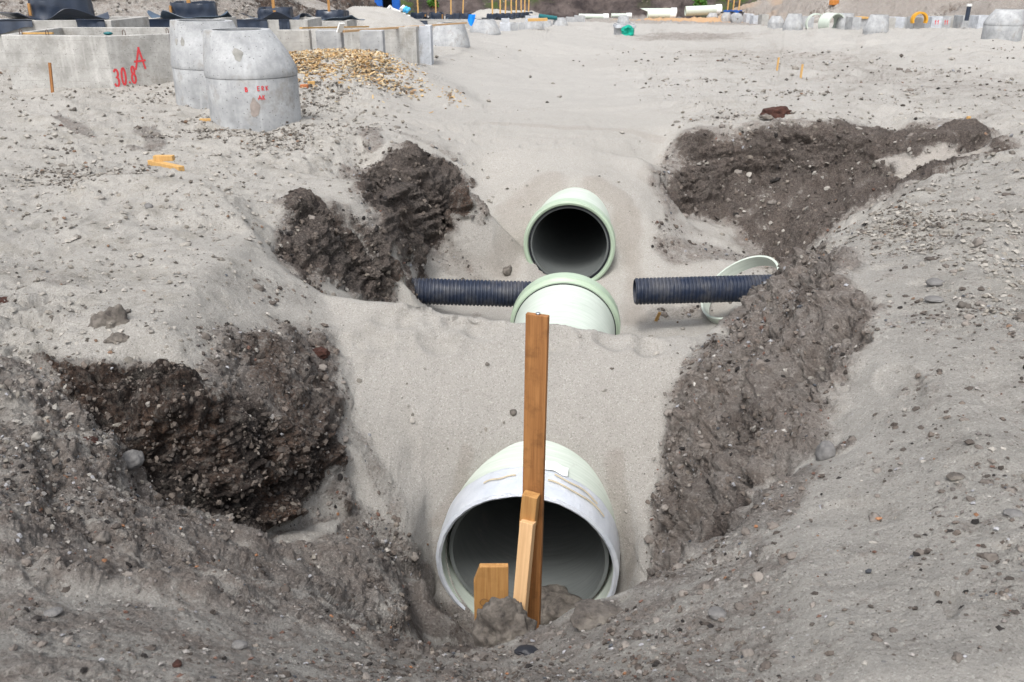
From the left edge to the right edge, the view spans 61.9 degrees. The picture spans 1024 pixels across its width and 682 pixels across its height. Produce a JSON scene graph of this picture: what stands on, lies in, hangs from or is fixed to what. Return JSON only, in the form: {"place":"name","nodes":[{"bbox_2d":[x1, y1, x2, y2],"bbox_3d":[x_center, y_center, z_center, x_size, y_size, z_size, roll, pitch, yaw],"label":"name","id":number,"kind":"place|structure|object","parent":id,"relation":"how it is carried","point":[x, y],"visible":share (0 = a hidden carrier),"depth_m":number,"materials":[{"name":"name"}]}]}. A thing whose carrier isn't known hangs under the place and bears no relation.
{"place":"outdoors","nodes":[
{"label":"outdoors","id":0,"kind":"place"},
{"bbox_2d":[468,14,475,25],"bbox_3d":[-1.551,-12.326,32.791,0.314,0.421,0.049,0,23,0],"label":"blue rag","id":1,"kind":"object","parent":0,"point":[471,18],"visible":1,"depth_m":32.77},
{"bbox_2d":[0,0,1023,681],"bbox_3d":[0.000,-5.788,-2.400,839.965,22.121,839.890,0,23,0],"label":"ground","id":2,"kind":"structure","parent":0,"point":[524,132],"depth_m":5.87,"materials":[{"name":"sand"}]},
{"bbox_2d":[48,63,53,92],"bbox_3d":[-7.929,-4.410,14.704,0.051,0.737,0.134,9,25,21],"label":"wooden stake","id":3,"kind":"object","parent":2,"relation":"on","point":[51,77],"visible":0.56,"depth_m":14.66,"materials":[{"name":"orange wood"}]},
{"bbox_2d":[43,607,63,617],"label":"stone","id":4,"kind":"object","parent":2,"relation":"on","point":[53,612],"visible":1,"depth_m":2.58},
{"bbox_2d":[0,0,109,19],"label":"wrapped shaft","id":5,"kind":"object","parent":2,"relation":"on","point":[58,9],"visible":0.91,"depth_m":18.55,"materials":[{"name":"plastic"}]},
{"bbox_2d":[0,17,149,69],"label":"chamber base","id":6,"kind":"object","parent":2,"relation":"on","point":[12,25],"visible":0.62,"depth_m":17.75,"materials":[{"name":"concrete"}]},
{"bbox_2d":[1,27,173,89],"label":"concrete chamber","id":7,"kind":"object","parent":2,"relation":"on","point":[88,57],"visible":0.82,"depth_m":15.00,"materials":[{"name":"grey concrete"}]},
{"bbox_2d":[22,32,53,33],"bbox_3d":[-8.350,-5.420,15.027,0.520,0.030,0.070,-2,23,-4],"label":"wooden lath","id":8,"kind":"object","parent":7,"relation":"on","point":[37,32],"visible":1,"depth_m":14.99,"materials":[{"name":"yellow wood"}]},
{"bbox_2d":[88,304,129,328],"bbox_3d":[-2.313,-0.093,4.905,0.231,0.266,0.193,-11,25,-24],"label":"soil clod","id":9,"kind":"object","parent":2,"relation":"on","point":[116,315],"visible":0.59,"depth_m":4.84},
{"bbox_2d":[103,332,129,344],"bbox_3d":[-2.207,-0.003,4.770,0.154,0.100,0.115,10,25,23],"label":"soil clod","id":10,"kind":"object","parent":2,"relation":"on","point":[115,337],"visible":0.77,"depth_m":4.73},
{"bbox_2d":[121,449,144,470],"bbox_3d":[-1.915,0.596,4.290,0.131,0.108,0.118,0,23,0],"label":"stone","id":11,"kind":"object","parent":2,"relation":"on","point":[134,459],"visible":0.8,"depth_m":4.25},
{"bbox_2d":[147,159,184,170],"bbox_3d":[-3.880,-1.966,9.564,0.620,0.060,0.075,17,28,35],"label":"timber","id":12,"kind":"object","parent":2,"relation":"on","point":[151,162],"visible":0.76,"depth_m":9.52,"materials":[{"name":"yellow wood"}]},
{"bbox_2d":[153,155,174,160],"bbox_3d":[-3.940,-2.072,9.660,0.220,0.060,0.075,0,23,0],"label":"timber","id":13,"kind":"object","parent":12,"relation":"on","point":[163,157],"visible":1,"depth_m":9.63,"materials":[{"name":"yellow wood"}]},
{"bbox_2d":[172,659,181,667],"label":"stone","id":14,"kind":"object","parent":2,"relation":"on","point":[176,663],"visible":0.99,"depth_m":2.39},
{"bbox_2d":[147,0,231,18],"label":"wrapped shaft","id":15,"kind":"object","parent":2,"relation":"on","point":[189,9],"visible":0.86,"depth_m":21.11,"materials":[{"name":"plastic"}]},
{"bbox_2d":[149,16,236,26],"bbox_3d":[-7.926,-7.380,21.047,1.767,1.138,2.086,0,23,0],"label":"chamber base","id":16,"kind":"object","parent":2,"relation":"on","point":[158,22],"visible":0.15,"depth_m":19.96,"materials":[{"name":"concrete"}]},
{"bbox_2d":[170,19,236,109],"bbox_3d":[-4.957,-4.300,14.220,1.284,1.954,1.284,1,23,0],"label":"manhole cone","id":17,"kind":"object","parent":2,"relation":"on","point":[186,46],"visible":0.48,"depth_m":13.58,"materials":[{"name":"grey concrete"}]},
{"bbox_2d":[231,640,247,649],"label":"stone","id":18,"kind":"object","parent":2,"relation":"on","point":[239,644],"visible":1,"depth_m":2.66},
{"bbox_2d":[203,28,301,131],"bbox_3d":[-3.676,-3.420,12.199,1.274,1.947,1.274,0,23,0],"label":"manhole cone","id":19,"kind":"object","parent":2,"relation":"on","point":[251,76],"visible":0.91,"depth_m":11.62,"materials":[{"name":"grey concrete"}]},
{"bbox_2d":[240,0,307,19],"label":"wrapped shaft","id":20,"kind":"object","parent":2,"relation":"on","point":[273,12],"visible":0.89,"depth_m":26.24,"materials":[{"name":"black plastic"}]},
{"bbox_2d":[237,17,321,37],"bbox_3d":[-7.015,-9.246,26.013,2.078,1.142,2.086,0,23,0],"label":"chamber base","id":21,"kind":"object","parent":2,"relation":"on","point":[274,26],"visible":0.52,"depth_m":24.95,"materials":[{"name":"concrete"}]},
{"bbox_2d":[277,29,312,51],"bbox_3d":[-4.084,-5.260,16.236,0.593,1.244,0.200,0,23,0],"label":"concrete block","id":22,"kind":"object","parent":2,"relation":"on","point":[291,40],"depth_m":15.97,"materials":[{"name":"concrete"}]},
{"bbox_2d":[312,346,330,359],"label":"soil clod","id":23,"kind":"object","parent":2,"relation":"on","point":[321,352],"visible":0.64,"depth_m":5.88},
{"bbox_2d":[315,30,344,48],"bbox_3d":[-3.574,-5.562,16.923,0.490,1.134,0.300,0,23,0],"label":"concrete block","id":24,"kind":"object","parent":2,"relation":"on","point":[329,39],"depth_m":16.63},
{"bbox_2d":[336,23,344,32],"bbox_3d":[-3.310,-6.048,16.472,0.116,0.181,0.140,15,27,31],"label":"pale board","id":25,"kind":"object","parent":24,"relation":"on","point":[340,27],"visible":1,"depth_m":16.45,"materials":[{"name":"white wood"}]},
{"bbox_2d":[306,0,364,20],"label":"wrapped shaft","id":26,"kind":"object","parent":2,"relation":"on","point":[335,15],"visible":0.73,"depth_m":30.97,"materials":[{"name":"black plastic"}]},
{"bbox_2d":[322,19,356,25],"bbox_3d":[-6.365,-11.245,31.078,1.130,0.853,2.000,0,23,0],"label":"chamber base","id":27,"kind":"object","parent":2,"relation":"on","point":[351,22],"visible":0.19,"depth_m":30.05,"materials":[{"name":"concrete"}]},
{"bbox_2d":[311,26,419,64],"bbox_3d":[-3.392,-6.697,19.809,2.423,1.120,0.500,0,23,0],"label":"concrete block","id":28,"kind":"object","parent":2,"relation":"on","point":[402,42],"depth_m":19.49,"materials":[{"name":"concrete"}]},
{"bbox_2d":[299,26,368,28],"bbox_3d":[-3.696,-6.617,17.995,0.060,0.138,2.844,7,24,17],"label":"wooden lath","id":29,"kind":"object","parent":28,"relation":"on","point":[332,27],"visible":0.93,"depth_m":17.84,"materials":[{"name":"brown wood"}]},
{"bbox_2d":[359,30,385,52],"bbox_3d":[-2.756,-5.581,17.023,0.452,1.166,0.300,0,23,0],"label":"concrete block","id":30,"kind":"object","parent":2,"relation":"on","point":[372,39],"depth_m":16.73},
{"bbox_2d":[289,47,465,112],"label":"wood chips","id":31,"kind":"object","parent":2,"relation":"on","point":[308,58],"visible":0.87,"depth_m":15.43,"materials":[{"name":"wood"}]},
{"bbox_2d":[374,0,400,9],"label":"blue container","id":32,"kind":"object","parent":2,"relation":"on","point":[395,4],"depth_m":64.21,"materials":[{"name":"paint"}]},
{"bbox_2d":[383,0,391,7],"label":"open door","id":33,"kind":"structure","parent":32,"relation":"in","point":[386,3],"depth_m":65.39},
{"bbox_2d":[410,0,431,18],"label":"wrapped shaft","id":34,"kind":"object","parent":2,"relation":"on","point":[419,15],"visible":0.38,"depth_m":46.84,"materials":[{"name":"black plastic"}]},
{"bbox_2d":[418,25,433,64],"bbox_3d":[-2.166,-7.207,21.168,0.377,1.179,0.600,0,23,0],"label":"concrete block","id":35,"kind":"object","parent":2,"relation":"on","point":[425,35],"depth_m":20.86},
{"bbox_2d":[343,22,466,32],"bbox_3d":[-2.304,-7.604,20.618,0.070,0.276,8.918,5,24,12],"label":"wooden lath","id":36,"kind":"object","parent":35,"relation":"on","point":[358,30],"visible":0.86,"depth_m":18.93,"materials":[{"name":"brown wood"}]},
{"bbox_2d":[426,0,438,7],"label":"shrub","id":37,"kind":"object","parent":2,"relation":"on","point":[430,2],"visible":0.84,"depth_m":96.51,"materials":[{"name":"green plant"}]},
{"bbox_2d":[428,0,447,18],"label":"wrapped shaft","id":38,"kind":"object","parent":2,"relation":"on","point":[436,15],"visible":0.35,"depth_m":50.60,"materials":[{"name":"black plastic"}]},
{"bbox_2d":[417,19,470,28],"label":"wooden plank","id":39,"kind":"object","parent":2,"relation":"on","point":[434,21],"visible":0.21,"depth_m":44.17,"materials":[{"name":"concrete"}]},
{"bbox_2d":[445,0,456,18],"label":"wrapped shaft","id":40,"kind":"object","parent":2,"relation":"on","point":[450,16],"visible":0.4,"depth_m":53.35,"materials":[{"name":"black plastic"}]},
{"bbox_2d":[433,22,469,47],"bbox_3d":[-1.884,-8.778,25.670,1.260,1.493,1.260,0,23,0],"label":"manhole cone","id":41,"kind":"object","parent":2,"relation":"on","point":[455,35],"visible":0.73,"depth_m":25.08,"materials":[{"name":"grey concrete"}]},
{"bbox_2d":[460,0,475,18],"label":"wrapped shaft","id":42,"kind":"object","parent":2,"relation":"on","point":[464,15],"visible":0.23,"depth_m":58.03,"materials":[{"name":"black plastic"}]},
{"bbox_2d":[411,278,532,306],"bbox_3d":[-0.909,-0.555,9.554,2.419,0.296,0.296,2,23,-1],"label":"corrugated pipe","id":43,"kind":"object","parent":2,"relation":"on","point":[466,292],"visible":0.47,"depth_m":9.44,"materials":[{"name":"black plastic"}]},
{"bbox_2d":[470,19,500,34],"bbox_3d":[-1.073,-12.100,34.034,1.253,1.368,1.253,0,23,0],"label":"manhole cone","id":44,"kind":"object","parent":2,"relation":"on","point":[488,26],"visible":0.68,"depth_m":33.45,"materials":[{"name":"grey concrete"}]},
{"bbox_2d":[474,563,507,646],"bbox_3d":[-0.098,1.308,4.076,0.164,0.583,0.036,0,23,0],"label":"wooden board","id":45,"kind":"object","parent":2,"relation":"on","point":[490,580],"visible":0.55,"depth_m":3.98,"materials":[{"name":"orange wood"}]},
{"bbox_2d":[482,0,500,19],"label":"wrapped shaft","id":46,"kind":"object","parent":2,"relation":"on","point":[492,15],"visible":0.67,"depth_m":61.81,"materials":[{"name":"plastic"}]},
{"bbox_2d":[495,0,508,17],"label":"wrapped shaft","id":47,"kind":"object","parent":2,"relation":"on","point":[501,15],"visible":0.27,"depth_m":64.60,"materials":[{"name":"plastic"}]},
{"bbox_2d":[472,596,536,646],"bbox_3d":[-0.037,1.303,3.884,0.290,0.367,0.219,13,26,27],"label":"soil clod","id":48,"kind":"object","parent":2,"relation":"on","point":[503,620],"visible":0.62,"depth_m":3.81,"materials":[{"name":"soil"}]},
{"bbox_2d":[500,22,509,30],"bbox_3d":[-0.321,-14.343,40.083,0.494,1.148,1.000,0,23,0],"label":"concrete block","id":49,"kind":"object","parent":2,"relation":"on","point":[504,26],"depth_m":39.47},
{"bbox_2d":[503,265,511,275],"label":"soil clod","id":50,"kind":"object","parent":2,"relation":"on","point":[507,270],"visible":1,"depth_m":10.90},
{"bbox_2d":[0,0,1023,681],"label":"soil crumbs","id":51,"kind":"object","parent":2,"relation":"on","point":[394,518],"visible":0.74,"depth_m":4.50,"materials":[{"name":"soil"}]},
{"bbox_2d":[0,0,1023,681],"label":"sand lumps","id":52,"kind":"object","parent":2,"relation":"on","point":[748,174],"visible":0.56,"depth_m":7.34,"materials":[{"name":"sand"}]},
{"bbox_2d":[0,0,1023,681],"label":"soil lumps","id":53,"kind":"object","parent":2,"relation":"on","point":[756,576],"visible":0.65,"depth_m":3.66,"materials":[{"name":"soil"}]},
{"bbox_2d":[0,0,1023,679],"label":"dark crumbs","id":54,"kind":"object","parent":2,"relation":"on","point":[292,134],"visible":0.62,"depth_m":7.87,"materials":[{"name":"soil"}]},
{"bbox_2d":[0,11,1023,517],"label":"sand clods","id":55,"kind":"object","parent":2,"relation":"on","point":[100,197],"visible":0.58,"depth_m":7.55,"materials":[{"name":"sand"}]},
{"bbox_2d":[510,22,517,30],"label":"concrete block","id":56,"kind":"object","parent":2,"relation":"on","point":[513,26],"depth_m":40.88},
{"bbox_2d":[514,644,537,655],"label":"stone","id":57,"kind":"object","parent":2,"relation":"on","point":[525,649],"visible":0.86,"depth_m":3.33,"materials":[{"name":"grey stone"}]},
{"bbox_2d":[436,440,619,613],"bbox_3d":[0.233,1.052,6.644,1.238,1.223,2.194,3,25,7],"label":"sewer pipe","id":58,"kind":"object","parent":2,"relation":"on","point":[581,545],"visible":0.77,"depth_m":5.95,"materials":[{"name":"plastic"}]},
{"bbox_2d":[513,312,549,629],"bbox_3d":[0.062,0.811,3.848,0.116,1.942,0.236,8,24,18],"label":"wooden post","id":59,"kind":"object","parent":2,"relation":"on","point":[528,583],"visible":0.8,"depth_m":3.83,"materials":[{"name":"orange wood"}]},
{"bbox_2d":[525,19,543,29],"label":"manhole cone","id":60,"kind":"object","parent":2,"relation":"on","point":[535,25],"visible":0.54,"depth_m":46.08,"materials":[{"name":"grey concrete"}]},
{"bbox_2d":[528,18,547,21],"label":"orange board","id":61,"kind":"object","parent":2,"relation":"on","point":[537,19],"visible":1,"depth_m":44.55,"materials":[{"name":"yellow wood"}]},
{"bbox_2d":[552,17,567,25],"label":"manhole cone","id":62,"kind":"object","parent":2,"relation":"on","point":[560,21],"visible":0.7,"depth_m":56.34,"materials":[{"name":"grey concrete"}]},
{"bbox_2d":[538,14,556,19],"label":"teal hose","id":63,"kind":"object","parent":62,"relation":"on","point":[550,17],"visible":0.93,"depth_m":56.09,"materials":[{"name":"plastic"}]},
{"bbox_2d":[540,584,582,624],"bbox_3d":[0.283,1.890,5.897,0.383,0.376,0.419,-17,29,-35],"label":"soil clod","id":64,"kind":"object","parent":2,"relation":"on","point":[557,601],"visible":0.31,"depth_m":5.80,"materials":[{"name":"soil"}]},
{"bbox_2d":[510,272,620,334],"bbox_3d":[0.448,0.324,8.208,1.184,1.184,2.335,3,27,6],"label":"sewer pipe","id":65,"kind":"object","parent":2,"relation":"on","point":[578,301],"visible":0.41,"depth_m":8.67,"materials":[{"name":"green plastic"}]},
{"bbox_2d":[524,187,615,280],"bbox_3d":[1.005,-2.019,12.686,1.180,1.180,4.030,3,24,7],"label":"sewer pipe","id":66,"kind":"object","parent":2,"relation":"on","point":[569,230],"visible":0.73,"depth_m":11.53,"materials":[{"name":"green plastic"}]},
{"bbox_2d":[574,15,584,21],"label":"concrete block","id":67,"kind":"object","parent":2,"relation":"on","point":[580,18],"depth_m":65.56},
{"bbox_2d":[579,14,608,18],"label":"sewer pipe","id":68,"kind":"object","parent":2,"relation":"on","point":[596,16],"visible":0.76,"depth_m":80.23,"materials":[{"name":"white plastic"}]},
{"bbox_2d":[570,598,623,630],"bbox_3d":[0.332,1.082,3.338,0.215,0.104,0.146,0,23,0],"label":"soil clod","id":69,"kind":"object","parent":2,"relation":"on","point":[589,614],"visible":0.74,"depth_m":3.31,"materials":[{"name":"soil"}]},
{"bbox_2d":[611,13,631,17],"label":"sewer pipe","id":70,"kind":"object","parent":2,"relation":"on","point":[618,14],"visible":0.74,"depth_m":83.98,"materials":[{"name":"white plastic"}]},
{"bbox_2d":[613,23,635,35],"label":"concrete block","id":71,"kind":"object","parent":2,"relation":"on","point":[617,28],"depth_m":44.57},
{"bbox_2d":[617,15,629,23],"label":"manhole cone","id":72,"kind":"object","parent":71,"relation":"on","point":[623,19],"visible":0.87,"depth_m":45.02,"materials":[{"name":"grey concrete"}]},
{"bbox_2d":[621,25,633,35],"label":"turquoise net","id":73,"kind":"object","parent":71,"relation":"hanging from","point":[626,30],"visible":0.71,"depth_m":44.23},
{"bbox_2d":[641,8,676,15],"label":"sewer pipe","id":74,"kind":"object","parent":2,"relation":"on","point":[660,9],"visible":0.41,"depth_m":81.83,"materials":[{"name":"white plastic"}]},
{"bbox_2d":[647,11,675,17],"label":"sewer pipe","id":75,"kind":"object","parent":2,"relation":"on","point":[661,14],"visible":0.91,"depth_m":79.20,"materials":[{"name":"white plastic"}]},
{"bbox_2d":[693,0,707,5],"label":"shrub","id":76,"kind":"object","parent":2,"relation":"on","point":[700,2],"visible":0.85,"depth_m":96.40,"materials":[{"name":"green plant"}]},
{"bbox_2d":[633,274,771,304],"bbox_3d":[2.584,-0.589,9.567,2.419,0.300,0.300,-2,23,0],"label":"corrugated pipe","id":77,"kind":"object","parent":2,"relation":"on","point":[694,289],"visible":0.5,"depth_m":9.44,"materials":[{"name":"black plastic"}]},
{"bbox_2d":[684,4,721,15],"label":"sewer pipe","id":78,"kind":"object","parent":2,"relation":"on","point":[699,10],"visible":0.85,"depth_m":79.88,"materials":[{"name":"white plastic"}]},
{"bbox_2d":[708,606,726,619],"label":"stone","id":79,"kind":"object","parent":2,"relation":"on","point":[715,612],"visible":1,"depth_m":2.98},
{"bbox_2d":[721,12,730,21],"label":"manhole cone","id":80,"kind":"object","parent":2,"relation":"on","point":[725,16],"visible":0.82,"depth_m":74.90,"materials":[{"name":"grey concrete"}]},
{"bbox_2d":[730,13,742,22],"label":"concrete disc","id":81,"kind":"object","parent":2,"relation":"on","point":[736,17],"visible":0.81,"depth_m":69.31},
{"bbox_2d":[701,255,778,323],"bbox_3d":[2.675,-0.580,9.910,1.000,0.150,1.000,-41,27,4],"label":"pipe ring","id":82,"kind":"object","parent":2,"relation":"on","point":[739,266],"visible":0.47,"depth_m":10.15,"materials":[{"name":"plastic"}]},
{"bbox_2d":[743,14,753,22],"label":"concrete block","id":83,"kind":"object","parent":2,"relation":"on","point":[746,18],"depth_m":71.21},
{"bbox_2d":[749,15,757,24],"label":"concrete block","id":84,"kind":"object","parent":2,"relation":"on","point":[753,19],"depth_m":67.55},
{"bbox_2d":[757,14,768,25],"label":"concrete block","id":85,"kind":"object","parent":2,"relation":"on","point":[763,19],"depth_m":63.77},
{"bbox_2d":[758,113,773,119],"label":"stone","id":86,"kind":"object","parent":2,"relation":"on","point":[767,116],"visible":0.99,"depth_m":13.52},
{"bbox_2d":[767,16,783,28],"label":"manhole cone","id":87,"kind":"object","parent":2,"relation":"on","point":[775,22],"visible":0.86,"depth_m":52.59,"materials":[{"name":"grey concrete"}]},
{"bbox_2d":[760,106,791,118],"bbox_3d":[4.295,-3.692,13.858,0.526,0.256,0.467,-15,27,-31],"label":"soil clod","id":88,"kind":"object","parent":2,"relation":"on","point":[778,112],"visible":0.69,"depth_m":13.72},
{"bbox_2d":[782,13,802,30],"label":"manhole cone","id":89,"kind":"object","parent":2,"relation":"on","point":[793,21],"visible":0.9,"depth_m":46.97,"materials":[{"name":"grey concrete"}]},
{"bbox_2d":[802,16,813,27],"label":"concrete block","id":90,"kind":"object","parent":2,"relation":"on","point":[811,22],"depth_m":52.52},
{"bbox_2d":[805,13,821,28],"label":"pipe ring","id":91,"kind":"object","parent":2,"relation":"on","point":[807,20],"visible":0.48,"depth_m":49.73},
{"bbox_2d":[815,440,835,460],"bbox_3d":[1.449,0.521,3.945,0.091,0.121,0.119,0,23,0],"label":"stone","id":92,"kind":"object","parent":2,"relation":"on","point":[825,450],"visible":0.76,"depth_m":3.91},
{"bbox_2d":[818,13,843,28],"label":"pipe ring","id":93,"kind":"object","parent":2,"relation":"on","point":[824,20],"visible":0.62,"depth_m":49.01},
{"bbox_2d":[835,13,853,29],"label":"manhole cone","id":94,"kind":"object","parent":2,"relation":"on","point":[840,23],"visible":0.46,"depth_m":48.88,"materials":[{"name":"grey concrete"}]},
{"bbox_2d":[844,16,861,29],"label":"concrete block","id":95,"kind":"object","parent":2,"relation":"on","point":[852,22],"depth_m":47.01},
{"bbox_2d":[855,16,868,28],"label":"concrete block","id":96,"kind":"object","parent":2,"relation":"on","point":[864,19],"depth_m":48.77,"materials":[{"name":"grey concrete"}]},
{"bbox_2d":[863,14,888,34],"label":"manhole cone","id":97,"kind":"object","parent":2,"relation":"on","point":[877,23],"visible":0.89,"depth_m":41.40,"materials":[{"name":"grey concrete"}]},
{"bbox_2d":[889,17,895,28],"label":"concrete block","id":98,"kind":"object","parent":2,"relation":"on","point":[892,21],"depth_m":48.79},
{"bbox_2d":[889,16,904,27],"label":"concrete block","id":99,"kind":"object","parent":2,"relation":"on","point":[900,21],"depth_m":49.71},
{"bbox_2d":[905,16,924,28],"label":"concrete block","id":100,"kind":"object","parent":2,"relation":"on","point":[918,23],"depth_m":47.91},
{"bbox_2d":[910,12,927,22],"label":"yellow hoop","id":101,"kind":"object","parent":2,"relation":"on","point":[914,15],"visible":1,"depth_m":47.30,"materials":[{"name":"plastic"}]},
{"bbox_2d":[925,16,942,27],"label":"concrete block","id":102,"kind":"object","parent":2,"relation":"on","point":[934,22],"depth_m":48.81,"materials":[{"name":"grey concrete"}]},
{"bbox_2d":[924,295,943,302],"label":"stone","id":103,"kind":"object","parent":2,"relation":"on","point":[935,299],"visible":1,"depth_m":5.07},
{"bbox_2d":[926,278,944,286],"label":"stone","id":104,"kind":"object","parent":2,"relation":"on","point":[934,282],"visible":0.98,"depth_m":5.36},
{"bbox_2d":[940,16,951,28],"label":"concrete block","id":105,"kind":"object","parent":2,"relation":"on","point":[946,21],"depth_m":49.24,"materials":[{"name":"grey concrete"}]},
{"bbox_2d":[946,472,964,480],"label":"stone","id":106,"kind":"object","parent":2,"relation":"on","point":[952,476],"visible":1,"depth_m":3.28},
{"bbox_2d":[952,15,969,27],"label":"concrete block","id":107,"kind":"object","parent":2,"relation":"on","point":[958,21],"depth_m":49.08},
{"bbox_2d":[964,4,971,20],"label":"dark post","id":108,"kind":"object","parent":2,"relation":"on","point":[968,11],"visible":1,"depth_m":44.76,"materials":[{"name":"black plastic"}]},
{"bbox_2d":[968,15,988,28],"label":"concrete block","id":109,"kind":"object","parent":2,"relation":"on","point":[976,21],"depth_m":47.98,"materials":[{"name":"grey concrete"}]},
{"bbox_2d":[981,9,1023,41],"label":"manhole cone","id":110,"kind":"object","parent":2,"relation":"on","point":[1004,24],"visible":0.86,"depth_m":28.26,"materials":[{"name":"grey concrete"}]},
{"bbox_2d":[1003,508,1023,517],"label":"stone","id":111,"kind":"object","parent":2,"relation":"on","point":[1010,513],"visible":1,"depth_m":2.97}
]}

